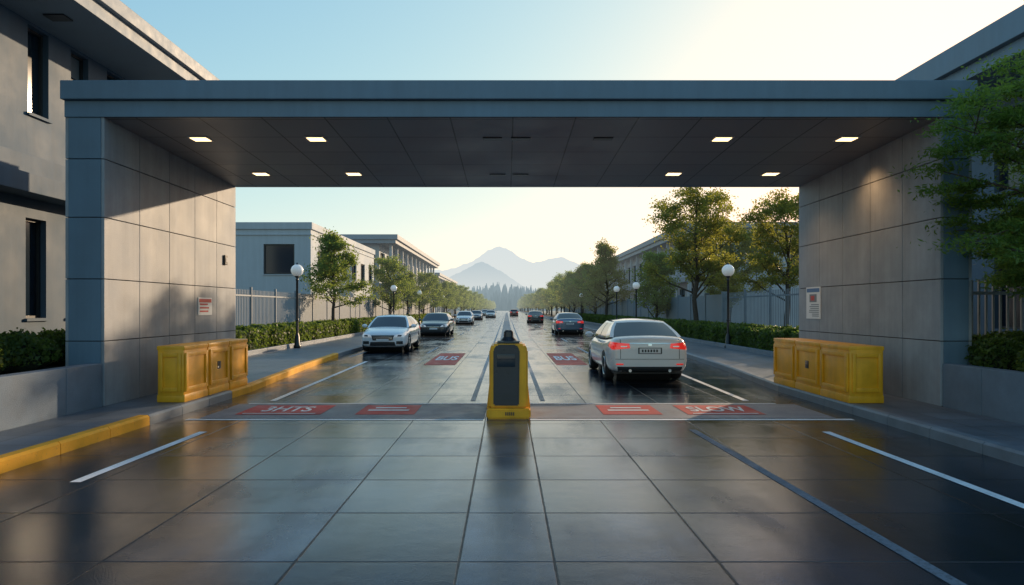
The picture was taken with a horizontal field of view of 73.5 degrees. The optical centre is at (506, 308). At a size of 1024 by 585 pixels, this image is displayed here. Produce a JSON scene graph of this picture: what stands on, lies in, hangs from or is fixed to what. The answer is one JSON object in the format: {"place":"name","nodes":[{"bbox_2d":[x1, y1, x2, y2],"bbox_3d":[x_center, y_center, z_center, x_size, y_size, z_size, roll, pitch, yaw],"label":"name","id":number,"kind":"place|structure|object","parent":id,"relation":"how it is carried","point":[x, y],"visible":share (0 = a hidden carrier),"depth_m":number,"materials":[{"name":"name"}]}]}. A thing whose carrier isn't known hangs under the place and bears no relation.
{"place":"outdoors","nodes":[
{"label":"outdoors","id":0,"kind":"place"},
{"bbox_2d":[0,318,455,454],"bbox_3d":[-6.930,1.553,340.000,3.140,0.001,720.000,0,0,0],"label":"pavement","id":1,"kind":"structure","parent":0,"point":[261,365],"depth_m":10.54,"materials":[{"name":"concrete"}]},
{"bbox_2d":[157,339,247,401],"bbox_3d":[-5.532,1.085,12.673,0.480,0.935,2.796,0,0,0],"label":"yellow barrier","id":2,"kind":"object","parent":1,"relation":"on","point":[190,371],"visible":1,"depth_m":11.91,"materials":[{"name":"plastic"}]},
{"bbox_2d":[291,263,302,347],"bbox_3d":[-8.250,-0.127,27.000,0.480,3.360,0.480,0,0,0],"label":"street lamp","id":3,"kind":"object","parent":1,"relation":"on","point":[297,270],"visible":0.98,"depth_m":26.93,"materials":[{"name":"black metal"}]},
{"bbox_2d":[248,317,453,355],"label":"low planter wall","id":4,"kind":"structure","parent":1,"relation":"on","point":[269,349],"depth_m":28.41,"materials":[{"name":"concrete"}]},
{"bbox_2d":[390,284,396,313],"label":"street lamp","id":5,"kind":"object","parent":1,"relation":"on","point":[393,288],"visible":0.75,"depth_m":50.91,"materials":[{"name":"black metal"}]},
{"bbox_2d":[417,290,421,324],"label":"street lamp","id":6,"kind":"object","parent":1,"relation":"on","point":[419,293],"visible":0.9,"depth_m":65.94,"materials":[{"name":"black metal"}]},
{"bbox_2d":[234,222,374,325],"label":"office building","id":7,"kind":"structure","parent":0,"point":[269,255],"depth_m":42.00,"materials":[{"name":"white concrete"}]},
{"bbox_2d":[449,262,537,291],"bbox_3d":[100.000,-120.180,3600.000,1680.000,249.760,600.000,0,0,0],"label":"mountain range","id":8,"kind":"structure","parent":0,"point":[481,274],"depth_m":3451.77,"materials":[{"name":"stone"}]},
{"bbox_2d":[429,246,579,288],"bbox_3d":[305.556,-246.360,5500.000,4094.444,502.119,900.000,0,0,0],"label":"mountain range","id":9,"kind":"structure","parent":0,"point":[518,269],"depth_m":5291.90,"materials":[{"name":"stone"}]},
{"bbox_2d":[456,308,562,310],"bbox_3d":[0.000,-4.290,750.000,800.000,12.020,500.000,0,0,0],"label":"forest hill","id":10,"kind":"structure","parent":0,"point":[512,308],"depth_m":509.72,"materials":[{"name":"green plant"}]},
{"bbox_2d":[456,311,562,314],"bbox_3d":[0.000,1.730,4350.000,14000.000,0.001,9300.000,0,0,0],"label":"ground","id":11,"kind":"structure","parent":0,"point":[554,312],"depth_m":296.61,"materials":[{"name":"grey plant"}]},
{"bbox_2d":[0,363,101,430],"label":"coping and wall","id":12,"kind":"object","parent":11,"relation":"on","point":[39,395],"visible":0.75,"depth_m":9.62,"materials":[{"name":"concrete"}]},
{"bbox_2d":[0,327,39,336],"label":"planter shrub","id":13,"kind":"object","parent":12,"relation":"on","point":[4,333],"visible":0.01,"depth_m":11.41,"materials":[{"name":"green plant"}]},
{"bbox_2d":[0,329,62,373],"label":"planter shrub","id":14,"kind":"object","parent":12,"relation":"on","point":[24,352],"visible":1,"depth_m":10.35,"materials":[{"name":"green plant"}]},
{"bbox_2d":[8,330,66,365],"bbox_3d":[-7.910,0.699,12.236,1.407,0.681,2.219,0,0,0],"label":"planter shrub","id":15,"kind":"object","parent":12,"relation":"on","point":[58,338],"visible":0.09,"depth_m":11.66,"materials":[{"name":"green plant"}]},
{"bbox_2d":[37,327,63,335],"bbox_3d":[-8.510,0.699,13.936,1.407,0.681,2.219,0,0,0],"label":"planter shrub","id":16,"kind":"object","parent":12,"relation":"on","point":[44,332],"visible":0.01,"depth_m":13.16,"materials":[{"name":"green plant"}]},
{"bbox_2d":[0,0,218,334],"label":"office building","id":17,"kind":"structure","parent":11,"relation":"on","point":[46,46],"depth_m":14.13,"materials":[{"name":"grey concrete"}]},
{"bbox_2d":[340,234,439,300],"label":"office building","id":18,"kind":"structure","parent":11,"relation":"on","point":[415,259],"depth_m":67.40,"materials":[{"name":"beige concrete"}]},
{"bbox_2d":[429,273,457,315],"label":"office building","id":19,"kind":"structure","parent":11,"relation":"on","point":[443,278],"depth_m":122.50,"materials":[{"name":"beige concrete"}]},
{"bbox_2d":[434,272,596,316],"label":"distant tree row","id":20,"kind":"object","parent":11,"relation":"on","point":[461,297],"visible":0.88,"depth_m":138.82,"materials":[{"name":"green plant"}]},
{"bbox_2d":[470,282,562,309],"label":"distant forest","id":21,"kind":"object","parent":11,"relation":"on","point":[505,299],"visible":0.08,"depth_m":671.98,"materials":[{"name":"plant"}]},
{"bbox_2d":[60,80,976,406],"bbox_3d":[0.190,-0.950,13.510,14.460,5.300,5.420,0,0,0],"label":"gate canopy","id":22,"kind":"object","parent":11,"relation":"on","point":[158,172],"visible":0.91,"depth_m":11.76,"materials":[{"name":"concrete"}]},
{"bbox_2d":[198,297,211,314],"bbox_3d":[-6.388,-0.045,14.525,0.020,0.370,0.650,0,0,0],"label":"wall sign","id":23,"kind":"object","parent":22,"relation":"attached to","point":[204,306],"visible":1,"depth_m":14.48,"materials":[{"name":"white"}]},
{"bbox_2d":[223,255,227,264],"bbox_3d":[-6.370,-1.100,15.550,0.056,0.220,0.140,0,0,0],"label":"wall switch box","id":24,"kind":"object","parent":22,"relation":"attached to","point":[225,259],"visible":1,"depth_m":15.49,"materials":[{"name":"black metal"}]},
{"bbox_2d":[806,287,820,318],"bbox_3d":[6.886,-0.125,15.400,0.024,0.710,0.700,0,0,0],"label":"notice board","id":25,"kind":"object","parent":22,"relation":"attached to","point":[813,302],"visible":1,"depth_m":15.37,"materials":[{"name":"white paper"}]},
{"bbox_2d":[700,249,753,309],"bbox_3d":[12.646,-0.929,40.077,3.040,5.188,3.405,0,0,-19],"label":"deciduous tree","id":26,"kind":"object","parent":11,"relation":"on","point":[712,291],"visible":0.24,"depth_m":39.60,"materials":[{"name":"green plant"}]},
{"bbox_2d":[685,219,771,321],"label":"deciduous tree","id":27,"kind":"object","parent":11,"relation":"on","point":[742,248],"visible":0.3,"depth_m":45.08,"materials":[{"name":"green plant"}]},
{"bbox_2d":[731,187,800,325],"bbox_3d":[14.080,-2.200,34.240,5.736,7.803,5.051,0,0,-17],"label":"deciduous tree","id":28,"kind":"object","parent":11,"relation":"on","point":[782,209],"visible":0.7,"depth_m":33.96,"materials":[{"name":"green plant"}]},
{"bbox_2d":[943,363,1023,424],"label":"coping and wall","id":29,"kind":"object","parent":11,"relation":"on","point":[996,393],"visible":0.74,"depth_m":9.93,"materials":[{"name":"concrete"}]},
{"bbox_2d":[888,44,1023,301],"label":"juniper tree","id":30,"kind":"object","parent":29,"relation":"on","point":[1006,251],"visible":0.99,"depth_m":9.94,"materials":[{"name":"green plant"}]},
{"bbox_2d":[964,334,1023,371],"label":"planter shrub","id":31,"kind":"object","parent":29,"relation":"on","point":[1000,352],"visible":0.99,"depth_m":10.23,"materials":[{"name":"green plant"}]},
{"bbox_2d":[970,327,1023,342],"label":"planter shrub","id":32,"kind":"object","parent":29,"relation":"on","point":[1019,334],"visible":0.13,"depth_m":11.55,"materials":[{"name":"green plant"}]},
{"bbox_2d":[972,280,1022,335],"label":"picket fence","id":33,"kind":"object","parent":29,"relation":"on","point":[986,292],"visible":0.12,"depth_m":12.48,"materials":[{"name":"grey metal"}]},
{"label":"planting bed","id":34,"kind":"structure","parent":11,"relation":"on","visible":0},
{"bbox_2d":[556,270,583,312],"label":"deciduous tree","id":35,"kind":"object","parent":34,"relation":"on","point":[569,274],"visible":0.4,"depth_m":94.82,"materials":[{"name":"green plant"}]},
{"bbox_2d":[565,261,591,312],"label":"deciduous tree","id":36,"kind":"object","parent":34,"relation":"on","point":[578,270],"visible":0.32,"depth_m":83.58,"materials":[{"name":"green plant"}]},
{"bbox_2d":[570,262,614,313],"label":"deciduous tree","id":37,"kind":"object","parent":34,"relation":"on","point":[591,303],"visible":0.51,"depth_m":72.88,"materials":[{"name":"green plant"}]},
{"bbox_2d":[576,237,635,314],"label":"deciduous tree","id":38,"kind":"object","parent":34,"relation":"on","point":[606,261],"visible":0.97,"depth_m":63.70,"materials":[{"name":"green plant"}]},
{"bbox_2d":[565,292,726,322],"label":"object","id":39,"kind":"object","parent":34,"relation":"on","point":[710,308],"visible":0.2,"depth_m":42.80,"materials":[{"name":"paint"}]},
{"bbox_2d":[627,250,681,317],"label":"deciduous tree","id":40,"kind":"object","parent":34,"relation":"on","point":[659,302],"visible":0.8,"depth_m":45.67,"materials":[{"name":"green plant"}]},
{"bbox_2d":[575,312,800,350],"bbox_3d":[9.350,1.115,62.002,1.418,1.206,90.308,0,0,0],"label":"hedge","id":41,"kind":"object","parent":34,"relation":"on","point":[758,336],"visible":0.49,"depth_m":27.90,"materials":[{"name":"green plant"}]},
{"bbox_2d":[635,187,752,320],"bbox_3d":[9.498,-2.420,35.309,5.317,8.214,6.038,0,0,2],"label":"deciduous tree","id":42,"kind":"object","parent":34,"relation":"on","point":[702,208],"visible":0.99,"depth_m":34.66,"materials":[{"name":"green plant"}]},
{"bbox_2d":[724,287,800,326],"bbox_3d":[10.908,0.330,25.380,0.095,2.440,18.040,0,0,0],"label":"picket fence","id":43,"kind":"object","parent":34,"relation":"on","point":[771,295],"visible":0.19,"depth_m":28.97,"materials":[{"name":"metal"}]},
{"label":"planting bed","id":44,"kind":"structure","parent":11,"relation":"on","visible":0},
{"bbox_2d":[236,287,432,325],"bbox_3d":[-10.592,0.330,58.380,0.095,2.440,84.040,0,0,0],"label":"picket fence","id":45,"kind":"object","parent":44,"relation":"on","point":[310,308],"visible":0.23,"depth_m":36.63,"materials":[{"name":"metal"}]},
{"bbox_2d":[300,226,379,320],"bbox_3d":[-9.312,-1.373,36.894,3.922,6.163,4.054,0,0,21],"label":"deciduous tree","id":46,"kind":"object","parent":44,"relation":"on","point":[329,260],"visible":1,"depth_m":36.63,"materials":[{"name":"green plant"}]},
{"bbox_2d":[234,312,450,349],"bbox_3d":[-9.250,1.115,62.002,1.418,1.206,90.308,0,0,0],"label":"hedge","id":47,"kind":"object","parent":44,"relation":"on","point":[258,336],"visible":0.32,"depth_m":28.97,"materials":[{"name":"green plant"}]},
{"bbox_2d":[365,254,416,313],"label":"deciduous tree","id":48,"kind":"object","parent":44,"relation":"on","point":[391,266],"visible":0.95,"depth_m":54.68,"materials":[{"name":"green plant"}]},
{"bbox_2d":[395,270,425,314],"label":"deciduous tree","id":49,"kind":"object","parent":44,"relation":"on","point":[412,275],"visible":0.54,"depth_m":65.58,"materials":[{"name":"green plant"}]},
{"bbox_2d":[410,271,444,313],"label":"deciduous tree","id":50,"kind":"object","parent":44,"relation":"on","point":[422,277],"visible":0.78,"depth_m":76.47,"materials":[{"name":"green plant"}]},
{"bbox_2d":[424,272,448,312],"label":"deciduous tree","id":51,"kind":"object","parent":44,"relation":"on","point":[437,286],"visible":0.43,"depth_m":87.66,"materials":[{"name":"green plant"}]},
{"bbox_2d":[0,311,1023,584],"bbox_3d":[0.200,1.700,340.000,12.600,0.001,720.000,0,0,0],"label":"road","id":52,"kind":"structure","parent":0,"point":[506,501],"depth_m":6.23,"materials":[{"name":"grey asphalt"}]},
{"bbox_2d":[0,321,454,473],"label":"kerb","id":53,"kind":"structure","parent":52,"relation":"on","point":[13,460],"depth_m":9.57,"materials":[{"name":"concrete"}]},
{"bbox_2d":[362,314,419,351],"bbox_3d":[-4.750,1.000,28.601,2.200,1.510,4.754,0,0,0],"label":"white sedan car","id":54,"kind":"object","parent":52,"relation":"on","point":[392,333],"visible":1,"depth_m":26.94,"materials":[{"name":"white paint"}]},
{"bbox_2d":[418,312,453,335],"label":"dark sedan car","id":55,"kind":"object","parent":52,"relation":"on","point":[437,324],"visible":0.99,"depth_m":41.83,"materials":[{"name":"grey paint"}]},
{"bbox_2d":[454,311,474,324],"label":"silver sedan car","id":56,"kind":"object","parent":52,"relation":"on","point":[464,317],"visible":1,"depth_m":72.28,"materials":[{"name":"white paint"}]},
{"bbox_2d":[350,314,594,400],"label":"road marking","id":57,"kind":"object","parent":52,"relation":"on","point":[537,387],"visible":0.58,"depth_m":17.89,"materials":[{"name":"paint"}]},
{"bbox_2d":[472,310,482,319],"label":"dark sedan car","id":58,"kind":"object","parent":52,"relation":"on","point":[478,314],"visible":0.65,"depth_m":100.58,"materials":[{"name":"paint"}]},
{"bbox_2d":[485,310,496,317],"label":"silver sedan car","id":59,"kind":"object","parent":52,"relation":"on","point":[490,313],"visible":1,"depth_m":123.31,"materials":[{"name":"grey paint"}]},
{"bbox_2d":[486,313,510,412],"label":"median kerb","id":60,"kind":"structure","parent":52,"relation":"on","point":[506,325],"depth_m":60.19,"materials":[{"name":"concrete"}]},
{"bbox_2d":[424,353,587,364],"bbox_3d":[-0.025,1.695,23.300,4.950,0.001,5.400,0,0,0],"label":"red road marking","id":61,"kind":"object","parent":52,"relation":"on","point":[433,361],"visible":1,"depth_m":22.35,"materials":[{"name":"paint"}]},
{"bbox_2d":[435,356,458,359],"bbox_3d":[-2.011,1.690,23.403,0.698,0.001,1.865,0,0,0],"label":"road lettering","id":62,"kind":"object","parent":61,"relation":"on","point":[446,357],"visible":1,"depth_m":23.18,"materials":[{"name":"white paint"}]},
{"bbox_2d":[553,356,576,359],"bbox_3d":[1.989,1.690,23.403,0.698,0.001,1.865,0,0,0],"label":"road lettering","id":63,"kind":"object","parent":61,"relation":"on","point":[568,357],"visible":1,"depth_m":23.18,"materials":[{"name":"white paint"}]},
{"bbox_2d":[487,330,530,418],"bbox_3d":[0.030,1.020,11.130,0.688,1.360,1.240,0,0,0],"label":"gate terminal bollard","id":64,"kind":"object","parent":52,"relation":"on","point":[508,394],"visible":1,"depth_m":10.57,"materials":[{"name":"yellow plastic"}]},
{"bbox_2d":[509,309,518,315],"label":"maroon hatchback car","id":65,"kind":"object","parent":52,"relation":"on","point":[513,312],"visible":1,"depth_m":147.69,"materials":[{"name":"red paint"}]},
{"bbox_2d":[201,404,833,417],"bbox_3d":[0.175,1.696,11.380,9.850,0.001,1.560,0,0,0],"label":"road crossing band","id":66,"kind":"object","parent":52,"relation":"on","point":[547,411],"visible":0.8,"depth_m":11.18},
{"bbox_2d":[242,407,758,413],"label":"road marking bars","id":67,"kind":"object","parent":66,"relation":"on","point":[408,410],"visible":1,"depth_m":11.34,"materials":[{"name":"red paint"}]},
{"bbox_2d":[186,403,853,419],"bbox_3d":[0.200,1.696,11.350,10.200,0.001,1.860,0,0,0],"label":"road marking","id":68,"kind":"object","parent":52,"relation":"on","point":[530,419],"visible":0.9,"depth_m":10.48,"materials":[{"name":"white paint"}]},
{"bbox_2d":[525,311,543,322],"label":"dark sedan car","id":69,"kind":"object","parent":52,"relation":"on","point":[535,317],"visible":1,"depth_m":77.72,"materials":[{"name":"grey paint"}]},
{"bbox_2d":[550,312,583,334],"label":"blue sedan car","id":70,"kind":"object","parent":52,"relation":"on","point":[567,323],"visible":1,"depth_m":43.26,"materials":[{"name":"blue paint"}]},
{"bbox_2d":[585,318,686,379],"bbox_3d":[3.250,1.000,17.899,2.200,1.510,4.754,0,0,0],"label":"white sedan car","id":71,"kind":"object","parent":52,"relation":"on","point":[635,349],"visible":1,"depth_m":15.73,"materials":[{"name":"white paint"}]},
{"bbox_2d":[526,313,1023,466],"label":"kerb","id":72,"kind":"structure","parent":52,"relation":"on","point":[1000,451],"depth_m":9.76,"materials":[{"name":"concrete"}]},
{"bbox_2d":[690,430,966,584],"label":"road marking","id":73,"kind":"object","parent":52,"relation":"on","point":[929,567],"visible":1,"depth_m":5.43,"materials":[{"name":"paint"}]},
{"bbox_2d":[71,361,1023,507],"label":"road marking","id":74,"kind":"object","parent":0,"point":[412,409],"depth_m":11.26,"materials":[{"name":"white paint"}]},
{"bbox_2d":[262,407,314,410],"bbox_3d":[-3.654,1.688,11.531,0.805,0.001,0.559,0,0,0],"label":"road lettering","id":75,"kind":"object","parent":74,"relation":"on","point":[309,408],"visible":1,"depth_m":11.52,"materials":[{"name":"white paint"}]},
{"bbox_2d":[686,407,743,410],"bbox_3d":[3.528,1.688,11.529,0.959,0.001,0.528,0,0,0],"label":"road lettering","id":76,"kind":"object","parent":74,"relation":"on","point":[740,408],"visible":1,"depth_m":11.46,"materials":[{"name":"white paint"}]},
{"bbox_2d":[120,0,1023,270],"label":"sky","id":77,"kind":"structure","parent":0,"point":[231,39],"materials":[{"name":"blue"}]},
{"bbox_2d":[598,222,798,327],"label":"office building","id":78,"kind":"structure","parent":0,"point":[631,258],"depth_m":51.57,"materials":[{"name":"grey concrete"}]},
{"bbox_2d":[520,311,1023,448],"bbox_3d":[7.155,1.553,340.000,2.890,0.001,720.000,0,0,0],"label":"pavement","id":79,"kind":"structure","parent":0,"point":[1001,431],"depth_m":10.44,"materials":[{"name":"concrete"}]},
{"bbox_2d":[614,285,619,318],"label":"street lamp","id":80,"kind":"object","parent":79,"relation":"on","point":[616,288],"visible":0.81,"depth_m":52.94,"materials":[{"name":"black metal"}]},
{"bbox_2d":[633,281,639,317],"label":"street lamp","id":81,"kind":"object","parent":79,"relation":"on","point":[636,285],"visible":0.84,"depth_m":44.95,"materials":[{"name":"black metal"}]},
{"bbox_2d":[583,321,772,356],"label":"low planter wall","id":82,"kind":"structure","parent":79,"relation":"on","point":[750,350],"depth_m":26.58,"materials":[{"name":"concrete"}]},
{"bbox_2d":[722,263,734,347],"bbox_3d":[8.720,-0.127,27.000,0.480,3.360,0.480,0,0,0],"label":"street lamp","id":83,"kind":"object","parent":79,"relation":"on","point":[728,270],"visible":0.94,"depth_m":26.94,"materials":[{"name":"black metal"}]},
{"bbox_2d":[773,338,883,402],"bbox_3d":[5.872,1.085,12.773,0.600,0.935,3.196,0,0,0],"label":"yellow barrier","id":84,"kind":"object","parent":79,"relation":"on","point":[847,372],"visible":1,"depth_m":11.82,"materials":[{"name":"plastic"}]},
{"bbox_2d":[896,4,1023,335],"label":"office building","id":85,"kind":"structure","parent":0,"point":[1005,33],"depth_m":16.69,"materials":[{"name":"grey concrete"}]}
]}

